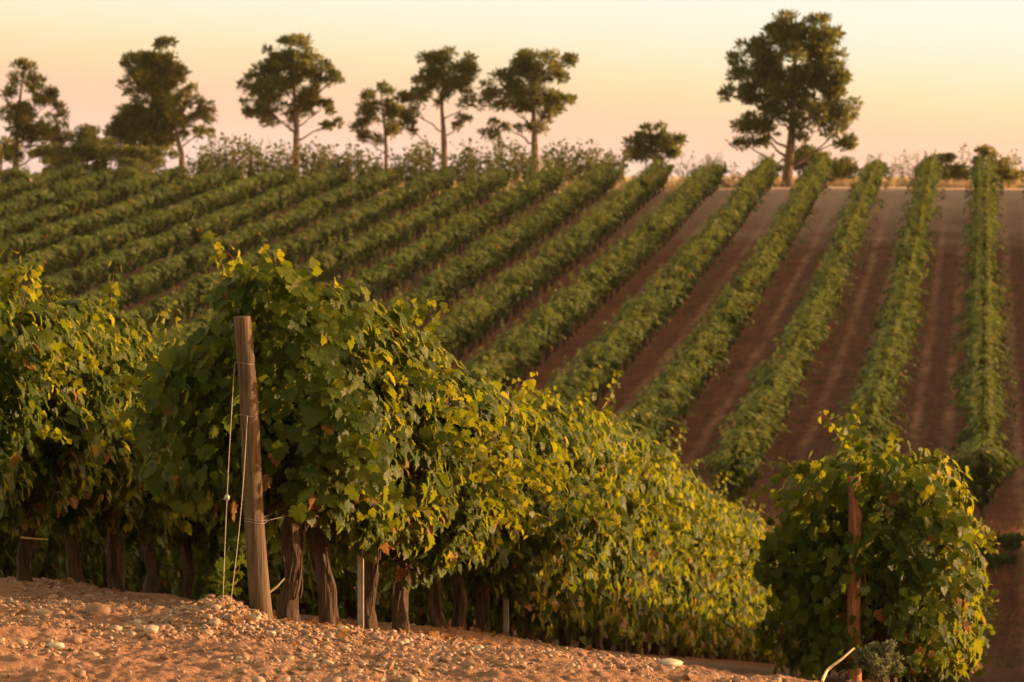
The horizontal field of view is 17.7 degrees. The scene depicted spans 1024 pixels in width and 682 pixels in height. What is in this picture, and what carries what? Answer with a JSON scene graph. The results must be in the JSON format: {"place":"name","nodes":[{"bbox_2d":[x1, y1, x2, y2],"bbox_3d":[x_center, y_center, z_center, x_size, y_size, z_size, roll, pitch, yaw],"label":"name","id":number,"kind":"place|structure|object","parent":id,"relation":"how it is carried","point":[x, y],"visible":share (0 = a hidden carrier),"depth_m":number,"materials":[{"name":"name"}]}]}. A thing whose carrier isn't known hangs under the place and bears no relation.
{"place":"outdoors","nodes":[
{"label":"outdoors","id":0,"kind":"place"},
{"bbox_2d":[0,576,781,681],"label":"gravel","id":1,"kind":"structure","parent":0,"point":[315,631],"depth_m":16.74,"materials":[{"name":"brown gravel"}]},
{"bbox_2d":[0,176,1023,681],"bbox_3d":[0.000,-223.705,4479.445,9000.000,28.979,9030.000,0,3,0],"label":"ground","id":2,"kind":"structure","parent":0,"point":[934,418],"depth_m":103.00,"materials":[{"name":"soil"}]},
{"bbox_2d":[0,506,43,577],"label":"grapevine","id":3,"kind":"object","parent":2,"relation":"on","point":[5,537],"visible":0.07,"depth_m":32.14,"materials":[{"name":"green plant"}]},
{"bbox_2d":[0,523,65,579],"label":"grapevine","id":4,"kind":"object","parent":2,"relation":"on","point":[39,571],"visible":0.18,"depth_m":33.35,"materials":[{"name":"green plant"}]},
{"bbox_2d":[0,56,74,166],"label":"pine tree","id":5,"kind":"object","parent":2,"relation":"on","point":[22,116],"visible":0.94,"depth_m":211.09,"materials":[{"name":"green plant"}]},
{"bbox_2d":[0,156,85,201],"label":"vine hedge","id":6,"kind":"object","parent":2,"relation":"on","point":[22,186],"visible":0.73,"depth_m":173.92,"materials":[{"name":"green plant"}]},
{"bbox_2d":[25,142,76,172],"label":"shrub","id":7,"kind":"object","parent":2,"relation":"on","point":[42,153],"visible":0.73,"depth_m":204.23,"materials":[{"name":"green plant"}]},
{"bbox_2d":[0,250,103,519],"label":"grapevine","id":8,"kind":"object","parent":2,"relation":"on","point":[31,356],"visible":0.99,"depth_m":22.07,"materials":[{"name":"green plant"}]},
{"bbox_2d":[15,520,103,585],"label":"grapevine","id":9,"kind":"object","parent":2,"relation":"on","point":[88,546],"visible":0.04,"depth_m":34.70,"materials":[{"name":"green plant"}]},
{"bbox_2d":[0,154,137,218],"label":"vine hedge","id":10,"kind":"object","parent":2,"relation":"on","point":[26,200],"visible":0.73,"depth_m":168.45,"materials":[{"name":"green plant"}]},
{"bbox_2d":[0,295,145,581],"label":"grapevine","id":11,"kind":"object","parent":2,"relation":"on","point":[83,479],"visible":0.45,"depth_m":23.34,"materials":[{"name":"green plant"}]},
{"bbox_2d":[2,261,170,582],"bbox_3d":[-3.290,0.679,24.772,1.882,2.545,1.742,0,3,8],"label":"grapevine","id":12,"kind":"object","parent":2,"relation":"on","point":[119,489],"visible":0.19,"depth_m":24.57,"materials":[{"name":"green plant"}]},
{"bbox_2d":[56,121,119,179],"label":"shrub","id":13,"kind":"object","parent":2,"relation":"on","point":[89,144],"visible":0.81,"depth_m":204.10,"materials":[{"name":"green plant"}]},
{"bbox_2d":[39,530,137,590],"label":"grapevine","id":14,"kind":"object","parent":2,"relation":"on","point":[93,563],"visible":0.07,"depth_m":35.13,"materials":[{"name":"green plant"}]},
{"bbox_2d":[0,161,191,238],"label":"vine hedge","id":15,"kind":"object","parent":2,"relation":"on","point":[109,195],"visible":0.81,"depth_m":162.47,"materials":[{"name":"green plant"}]},
{"bbox_2d":[36,291,197,591],"bbox_3d":[-3.217,0.840,25.981,1.842,2.500,1.716,0,3,8],"label":"grapevine","id":16,"kind":"object","parent":2,"relation":"on","point":[155,512],"visible":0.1,"depth_m":25.77,"materials":[{"name":"green plant"}]},
{"bbox_2d":[0,163,242,266],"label":"vine hedge","id":17,"kind":"object","parent":2,"relation":"on","point":[161,197],"visible":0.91,"depth_m":156.13,"materials":[{"name":"green plant"}]},
{"bbox_2d":[79,535,172,592],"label":"grapevine","id":18,"kind":"object","parent":2,"relation":"on","point":[158,550],"visible":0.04,"depth_m":37.03,"materials":[{"name":"green plant"}]},
{"bbox_2d":[98,538,181,595],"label":"grapevine","id":19,"kind":"object","parent":2,"relation":"on","point":[174,580],"visible":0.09,"depth_m":37.68,"materials":[{"name":"green plant"}]},
{"bbox_2d":[108,144,181,176],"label":"shrub","id":20,"kind":"object","parent":2,"relation":"on","point":[139,157],"visible":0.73,"depth_m":203.97,"materials":[{"name":"green plant"}]},
{"bbox_2d":[101,34,191,174],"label":"pine tree","id":21,"kind":"object","parent":2,"relation":"on","point":[136,121],"visible":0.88,"depth_m":213.90,"materials":[{"name":"green plant"}]},
{"bbox_2d":[0,162,300,287],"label":"vine hedge","id":22,"kind":"object","parent":2,"relation":"on","point":[159,221],"visible":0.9,"depth_m":150.62,"materials":[{"name":"green plant"}]},
{"bbox_2d":[81,308,226,592],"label":"grapevine","id":23,"kind":"object","parent":2,"relation":"on","point":[187,524],"visible":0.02,"depth_m":26.91,"materials":[{"name":"green plant"}]},
{"bbox_2d":[125,503,231,599],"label":"grapevine","id":24,"kind":"object","parent":2,"relation":"on","point":[187,579],"visible":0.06,"depth_m":28.37,"materials":[{"name":"green plant"}]},
{"bbox_2d":[10,160,351,308],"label":"vine hedge","id":25,"kind":"object","parent":2,"relation":"on","point":[96,269],"visible":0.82,"depth_m":145.11,"materials":[{"name":"green plant"}]},
{"bbox_2d":[161,80,218,172],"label":"pine tree","id":26,"kind":"object","parent":2,"relation":"on","point":[179,118],"visible":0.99,"depth_m":209.42,"materials":[{"name":"green plant"}]},
{"bbox_2d":[155,530,243,597],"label":"grapevine","id":27,"kind":"object","parent":2,"relation":"on","point":[215,550],"visible":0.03,"depth_m":29.09,"materials":[{"name":"green plant"}]},
{"bbox_2d":[185,145,214,177],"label":"shrub","id":28,"kind":"object","parent":2,"relation":"on","point":[207,164],"visible":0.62,"depth_m":190.43,"materials":[{"name":"green plant"}]},
{"bbox_2d":[39,160,404,315],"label":"vine hedge","id":29,"kind":"object","parent":2,"relation":"on","point":[155,279],"visible":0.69,"depth_m":143.64,"materials":[{"name":"green plant"}]},
{"bbox_2d":[216,132,242,169],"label":"shrub","id":30,"kind":"object","parent":2,"relation":"on","point":[230,163],"visible":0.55,"depth_m":191.64,"materials":[{"name":"green plant"}]},
{"bbox_2d":[192,536,316,607],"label":"grapevine","id":31,"kind":"object","parent":2,"relation":"on","point":[203,561],"visible":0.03,"depth_m":30.35,"materials":[{"name":"green plant"}]},
{"bbox_2d":[222,315,288,618],"bbox_3d":[-1.360,0.747,17.673,0.180,1.775,1.154,1,3,20],"label":"end post","id":32,"kind":"object","parent":2,"relation":"on","point":[257,563],"visible":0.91,"depth_m":17.58,"materials":[{"name":"brown wood"}]},
{"bbox_2d":[259,136,291,176],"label":"shrub","id":33,"kind":"object","parent":2,"relation":"on","point":[277,162],"visible":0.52,"depth_m":190.57,"materials":[{"name":"green plant"}]},
{"bbox_2d":[108,155,459,338],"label":"vine hedge","id":34,"kind":"object","parent":2,"relation":"on","point":[373,209],"visible":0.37,"depth_m":145.57,"materials":[{"name":"green plant"}]},
{"bbox_2d":[237,548,334,609],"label":"grapevine","id":35,"kind":"object","parent":2,"relation":"on","point":[305,597],"depth_m":31.33,"materials":[{"name":"green plant"}]},
{"bbox_2d":[235,31,345,178],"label":"pine tree","id":36,"kind":"object","parent":2,"relation":"on","point":[272,85],"visible":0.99,"depth_m":214.22,"materials":[{"name":"green plant"}]},
{"bbox_2d":[110,230,477,621],"bbox_3d":[-1.234,0.543,18.602,1.944,2.343,1.991,0,3,8],"label":"grapevine","id":37,"kind":"object","parent":2,"relation":"on","point":[335,428],"visible":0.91,"depth_m":17.85,"materials":[{"name":"green plant"}]},
{"bbox_2d":[239,537,356,614],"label":"grapevine","id":38,"kind":"object","parent":2,"relation":"on","point":[304,608],"visible":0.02,"depth_m":33.38,"materials":[{"name":"green plant"}]},
{"bbox_2d":[293,141,317,178],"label":"shrub","id":39,"kind":"object","parent":2,"relation":"on","point":[305,160],"visible":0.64,"depth_m":193.39,"materials":[{"name":"green plant"}]},
{"bbox_2d":[14,578,605,651],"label":"fallen leaves","id":40,"kind":"object","parent":2,"relation":"on","point":[344,630],"visible":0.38,"depth_m":20.59,"materials":[{"name":"brown plant"}]},
{"bbox_2d":[307,136,331,178],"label":"shrub","id":41,"kind":"object","parent":2,"relation":"on","point":[318,165],"visible":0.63,"depth_m":191.41,"materials":[{"name":"green plant"}]},
{"bbox_2d":[141,158,520,350],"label":"vine hedge","id":42,"kind":"object","parent":2,"relation":"on","point":[360,248],"visible":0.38,"depth_m":146.46,"materials":[{"name":"green plant"}]},
{"bbox_2d":[282,542,394,616],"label":"grapevine","id":43,"kind":"object","parent":2,"relation":"on","point":[353,591],"visible":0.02,"depth_m":34.27,"materials":[{"name":"green plant"}]},
{"bbox_2d":[198,277,505,625],"bbox_3d":[-1.007,0.737,19.628,1.835,2.241,1.762,0,3,8],"label":"grapevine","id":44,"kind":"object","parent":2,"relation":"on","point":[405,500],"visible":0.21,"depth_m":19.67,"materials":[{"name":"green plant"}]},
{"bbox_2d":[312,560,395,619],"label":"grapevine","id":45,"kind":"object","parent":2,"relation":"on","point":[386,595],"visible":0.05,"depth_m":35.59,"materials":[{"name":"green plant"}]},
{"bbox_2d":[357,544,363,628],"bbox_3d":[-0.941,0.900,20.442,0.036,2.150,0.025,0,3,8],"label":"vine stake","id":46,"kind":"object","parent":2,"relation":"on","point":[360,574],"visible":0.12,"depth_m":20.46,"materials":[{"name":"metal"}]},
{"bbox_2d":[346,80,405,168],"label":"pine tree","id":47,"kind":"object","parent":2,"relation":"on","point":[368,108],"visible":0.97,"depth_m":224.24,"materials":[{"name":"green plant"}]},
{"bbox_2d":[339,565,443,623],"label":"grapevine","id":48,"kind":"object","parent":2,"relation":"on","point":[419,598],"visible":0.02,"depth_m":38.14,"materials":[{"name":"green plant"}]},
{"bbox_2d":[267,295,527,629],"bbox_3d":[-0.889,0.832,21.026,1.938,2.281,1.735,0,3,8],"label":"grapevine","id":49,"kind":"object","parent":2,"relation":"on","point":[423,527],"visible":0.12,"depth_m":20.90,"materials":[{"name":"green plant"}]},
{"bbox_2d":[224,157,572,362],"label":"vine hedge","id":50,"kind":"object","parent":2,"relation":"on","point":[410,259],"visible":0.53,"depth_m":145.43,"materials":[{"name":"green plant"}]},
{"bbox_2d":[400,137,426,182],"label":"shrub","id":51,"kind":"object","parent":2,"relation":"on","point":[412,168],"visible":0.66,"depth_m":191.52,"materials":[{"name":"green plant"}]},
{"bbox_2d":[420,139,443,181],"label":"shrub","id":52,"kind":"object","parent":2,"relation":"on","point":[428,154],"visible":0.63,"depth_m":194.85,"materials":[{"name":"green plant"}]},
{"bbox_2d":[329,362,551,632],"bbox_3d":[-0.671,1.157,22.299,1.832,1.975,1.739,0,3,8],"label":"grapevine","id":53,"kind":"object","parent":2,"relation":"on","point":[469,527],"visible":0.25,"depth_m":21.94,"materials":[{"name":"green plant"}]},
{"bbox_2d":[391,45,490,168],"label":"pine tree","id":54,"kind":"object","parent":2,"relation":"on","point":[436,66],"visible":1,"depth_m":214.03,"materials":[{"name":"green plant"}]},
{"bbox_2d":[458,137,481,181],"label":"shrub","id":55,"kind":"object","parent":2,"relation":"on","point":[470,159],"visible":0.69,"depth_m":190.62,"materials":[{"name":"green plant"}]},
{"bbox_2d":[378,368,567,628],"bbox_3d":[-0.521,1.085,23.639,1.755,2.205,1.723,0,3,8],"label":"grapevine","id":56,"kind":"object","parent":2,"relation":"on","point":[492,548],"visible":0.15,"depth_m":23.64,"materials":[{"name":"green plant"}]},
{"bbox_2d":[384,397,583,629],"bbox_3d":[-0.379,1.287,24.681,1.832,2.061,1.740,0,3,8],"label":"grapevine","id":57,"kind":"object","parent":2,"relation":"on","point":[460,600],"visible":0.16,"depth_m":24.67,"materials":[{"name":"green plant"}]},
{"bbox_2d":[371,157,629,329],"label":"vine hedge","id":58,"kind":"object","parent":2,"relation":"on","point":[483,257],"visible":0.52,"depth_m":141.86,"materials":[{"name":"green plant"}]},
{"bbox_2d":[494,134,521,185],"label":"shrub","id":59,"kind":"object","parent":2,"relation":"on","point":[509,164],"visible":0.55,"depth_m":191.58,"materials":[{"name":"green plant"}]},
{"bbox_2d":[441,371,599,632],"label":"grapevine","id":60,"kind":"object","parent":2,"relation":"on","point":[537,551],"visible":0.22,"depth_m":25.43,"materials":[{"name":"green plant"}]},
{"bbox_2d":[475,47,578,171],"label":"pine tree","id":61,"kind":"object","parent":2,"relation":"on","point":[516,95],"visible":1,"depth_m":214.26,"materials":[{"name":"green plant"}]},
{"bbox_2d":[447,405,629,634],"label":"grapevine","id":62,"kind":"object","parent":2,"relation":"on","point":[537,587],"visible":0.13,"depth_m":27.19,"materials":[{"name":"green plant"}]},
{"bbox_2d":[415,153,680,365],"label":"vine hedge","id":63,"kind":"object","parent":2,"relation":"on","point":[471,320],"visible":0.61,"depth_m":131.12,"materials":[{"name":"green plant"}]},
{"bbox_2d":[547,138,574,188],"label":"shrub","id":64,"kind":"object","parent":2,"relation":"on","point":[560,160],"visible":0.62,"depth_m":190.68,"materials":[{"name":"green plant"}]},
{"bbox_2d":[489,376,642,645],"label":"grapevine","id":65,"kind":"object","parent":2,"relation":"on","point":[621,468],"visible":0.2,"depth_m":29.57,"materials":[{"name":"green plant"}]},
{"bbox_2d":[496,395,639,640],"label":"grapevine","id":66,"kind":"object","parent":2,"relation":"on","point":[567,577],"visible":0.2,"depth_m":28.27,"materials":[{"name":"green plant"}]},
{"bbox_2d":[512,364,669,646],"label":"grapevine","id":67,"kind":"object","parent":2,"relation":"on","point":[620,560],"visible":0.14,"depth_m":31.06,"materials":[{"name":"green plant"}]},
{"bbox_2d":[458,152,729,398],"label":"vine hedge","id":68,"kind":"object","parent":2,"relation":"on","point":[543,330],"visible":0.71,"depth_m":123.09,"materials":[{"name":"green plant"}]},
{"bbox_2d":[536,370,669,647],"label":"grapevine","id":69,"kind":"object","parent":2,"relation":"on","point":[639,444],"visible":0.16,"depth_m":32.10,"materials":[{"name":"green plant"}]},
{"bbox_2d":[537,434,678,649],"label":"grapevine","id":70,"kind":"object","parent":2,"relation":"on","point":[646,567],"visible":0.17,"depth_m":32.98,"materials":[{"name":"green plant"}]},
{"bbox_2d":[572,464,686,652],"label":"grapevine","id":71,"kind":"object","parent":2,"relation":"on","point":[634,631],"visible":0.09,"depth_m":34.66,"materials":[{"name":"green plant"}]},
{"bbox_2d":[589,471,707,653],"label":"grapevine","id":72,"kind":"object","parent":2,"relation":"on","point":[674,579],"visible":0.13,"depth_m":36.96,"materials":[{"name":"green plant"}]},
{"bbox_2d":[520,148,787,416],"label":"vine hedge","id":73,"kind":"object","parent":2,"relation":"on","point":[628,333],"visible":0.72,"depth_m":118.65,"materials":[{"name":"green plant"}]},
{"bbox_2d":[620,119,689,166],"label":"tree","id":74,"kind":"object","parent":2,"relation":"on","point":[643,145],"visible":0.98,"depth_m":199.52,"materials":[{"name":"green plant"}]},
{"bbox_2d":[613,430,699,652],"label":"grapevine","id":75,"kind":"object","parent":2,"relation":"on","point":[676,529],"visible":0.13,"depth_m":35.59,"materials":[{"name":"green plant"}]},
{"bbox_2d":[612,427,727,655],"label":"grapevine","id":76,"kind":"object","parent":2,"relation":"on","point":[689,587],"visible":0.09,"depth_m":38.32,"materials":[{"name":"green plant"}]},
{"bbox_2d":[626,476,732,655],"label":"grapevine","id":77,"kind":"object","parent":2,"relation":"on","point":[709,589],"visible":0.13,"depth_m":40.16,"materials":[{"name":"green plant"}]},
{"bbox_2d":[637,427,727,654],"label":"grapevine","id":78,"kind":"object","parent":2,"relation":"on","point":[655,647],"visible":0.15,"depth_m":39.35,"materials":[{"name":"green plant"}]},
{"bbox_2d":[650,485,746,657],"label":"grapevine","id":79,"kind":"object","parent":2,"relation":"on","point":[725,580],"visible":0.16,"depth_m":42.73,"materials":[{"name":"green plant"}]},
{"bbox_2d":[660,503,737,658],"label":"grapevine","id":80,"kind":"object","parent":2,"relation":"on","point":[676,652],"visible":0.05,"depth_m":41.87,"materials":[{"name":"green plant"}]},
{"bbox_2d":[649,500,752,656],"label":"grapevine","id":81,"kind":"object","parent":2,"relation":"on","point":[740,540],"visible":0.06,"depth_m":44.24,"materials":[{"name":"green plant"}]},
{"bbox_2d":[686,473,757,657],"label":"grapevine","id":82,"kind":"object","parent":2,"relation":"on","point":[735,595],"visible":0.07,"depth_m":45.57,"materials":[{"name":"green plant"}]},
{"bbox_2d":[685,515,760,660],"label":"grapevine","id":83,"kind":"object","parent":2,"relation":"on","point":[748,640],"visible":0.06,"depth_m":49.18,"materials":[{"name":"green plant"}]},
{"bbox_2d":[609,150,841,465],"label":"vine hedge","id":84,"kind":"object","parent":2,"relation":"on","point":[669,400],"visible":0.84,"depth_m":111.79,"materials":[{"name":"green plant"}]},
{"bbox_2d":[703,471,760,658],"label":"grapevine","id":85,"kind":"object","parent":2,"relation":"on","point":[745,523],"visible":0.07,"depth_m":46.67,"materials":[{"name":"green plant"}]},
{"bbox_2d":[711,503,769,658],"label":"grapevine","id":86,"kind":"object","parent":2,"relation":"on","point":[752,599],"visible":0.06,"depth_m":47.39,"materials":[{"name":"green plant"}]},
{"bbox_2d":[715,501,777,659],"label":"grapevine","id":87,"kind":"object","parent":2,"relation":"on","point":[758,522],"visible":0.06,"depth_m":50.28,"materials":[{"name":"green plant"}]},
{"bbox_2d":[715,520,777,659],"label":"grapevine","id":88,"kind":"object","parent":2,"relation":"on","point":[758,607],"visible":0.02,"depth_m":50.84,"materials":[{"name":"green plant"}]},
{"bbox_2d":[716,8,865,186],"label":"pine tree","id":89,"kind":"object","parent":2,"relation":"on","point":[767,74],"visible":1,"depth_m":185.04,"materials":[{"name":"green plant"}]},
{"bbox_2d":[694,152,893,507],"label":"vine hedge","id":90,"kind":"object","parent":2,"relation":"on","point":[766,408],"visible":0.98,"depth_m":100.86,"materials":[{"name":"green plant"}]},
{"bbox_2d":[780,144,861,185],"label":"shrub","id":91,"kind":"object","parent":2,"relation":"on","point":[846,168],"visible":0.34,"depth_m":191.35,"materials":[{"name":"green plant"}]},
{"bbox_2d":[847,476,861,680],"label":"end post","id":92,"kind":"object","parent":2,"relation":"on","point":[854,529],"visible":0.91,"depth_m":23.84,"materials":[{"name":"red wood"}]},
{"bbox_2d":[715,513,1023,668],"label":"valley grass","id":93,"kind":"structure","parent":2,"relation":"on","point":[1003,582],"depth_m":71.98,"materials":[{"name":"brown plant"}]},
{"bbox_2d":[750,403,996,681],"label":"grapevine","id":94,"kind":"object","parent":2,"relation":"on","point":[927,560],"visible":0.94,"depth_m":23.87,"materials":[{"name":"green plant"}]},
{"bbox_2d":[842,617,906,681],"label":"shrub","id":95,"kind":"object","parent":2,"relation":"on","point":[872,661],"visible":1,"depth_m":21.10,"materials":[{"name":"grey plant"}]},
{"bbox_2d":[756,427,999,681],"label":"grapevine","id":96,"kind":"object","parent":2,"relation":"on","point":[974,619],"visible":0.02,"depth_m":25.52,"materials":[{"name":"green plant"}]},
{"bbox_2d":[770,493,998,681],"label":"grapevine","id":97,"kind":"object","parent":2,"relation":"on","point":[986,642],"visible":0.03,"depth_m":26.79,"materials":[{"name":"green plant"}]},
{"bbox_2d":[823,148,948,474],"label":"vine hedge","id":98,"kind":"object","parent":2,"relation":"on","point":[875,395],"visible":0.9,"depth_m":111.39,"materials":[{"name":"green plant"}]},
{"bbox_2d":[788,536,1002,681],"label":"grapevine","id":99,"kind":"object","parent":2,"relation":"on","point":[984,658],"visible":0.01,"depth_m":27.89,"materials":[{"name":"green plant"}]},
{"bbox_2d":[915,152,971,183],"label":"shrub","id":100,"kind":"object","parent":2,"relation":"on","point":[958,172],"visible":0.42,"depth_m":189.39,"materials":[{"name":"green plant"}]},
{"bbox_2d":[943,150,1023,519],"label":"vine hedge","id":101,"kind":"object","parent":2,"relation":"on","point":[981,455],"visible":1,"depth_m":101.20,"materials":[{"name":"green plant"}]},
{"bbox_2d":[970,144,1023,187],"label":"shrub","id":102,"kind":"object","parent":2,"relation":"on","point":[1009,174],"visible":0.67,"depth_m":189.43,"materials":[{"name":"green plant"}]},
{"bbox_2d":[975,526,1023,568],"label":"shrub","id":103,"kind":"object","parent":2,"relation":"on","point":[1011,541],"visible":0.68,"depth_m":74.29,"materials":[{"name":"green plant"}]},
{"bbox_2d":[0,176,1023,192],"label":"dry grass","id":104,"kind":"structure","parent":0,"point":[844,182],"depth_m":186.87,"materials":[{"name":"beige plant"}]},
{"bbox_2d":[0,0,1023,175],"label":"sky","id":105,"kind":"structure","parent":0,"point":[942,75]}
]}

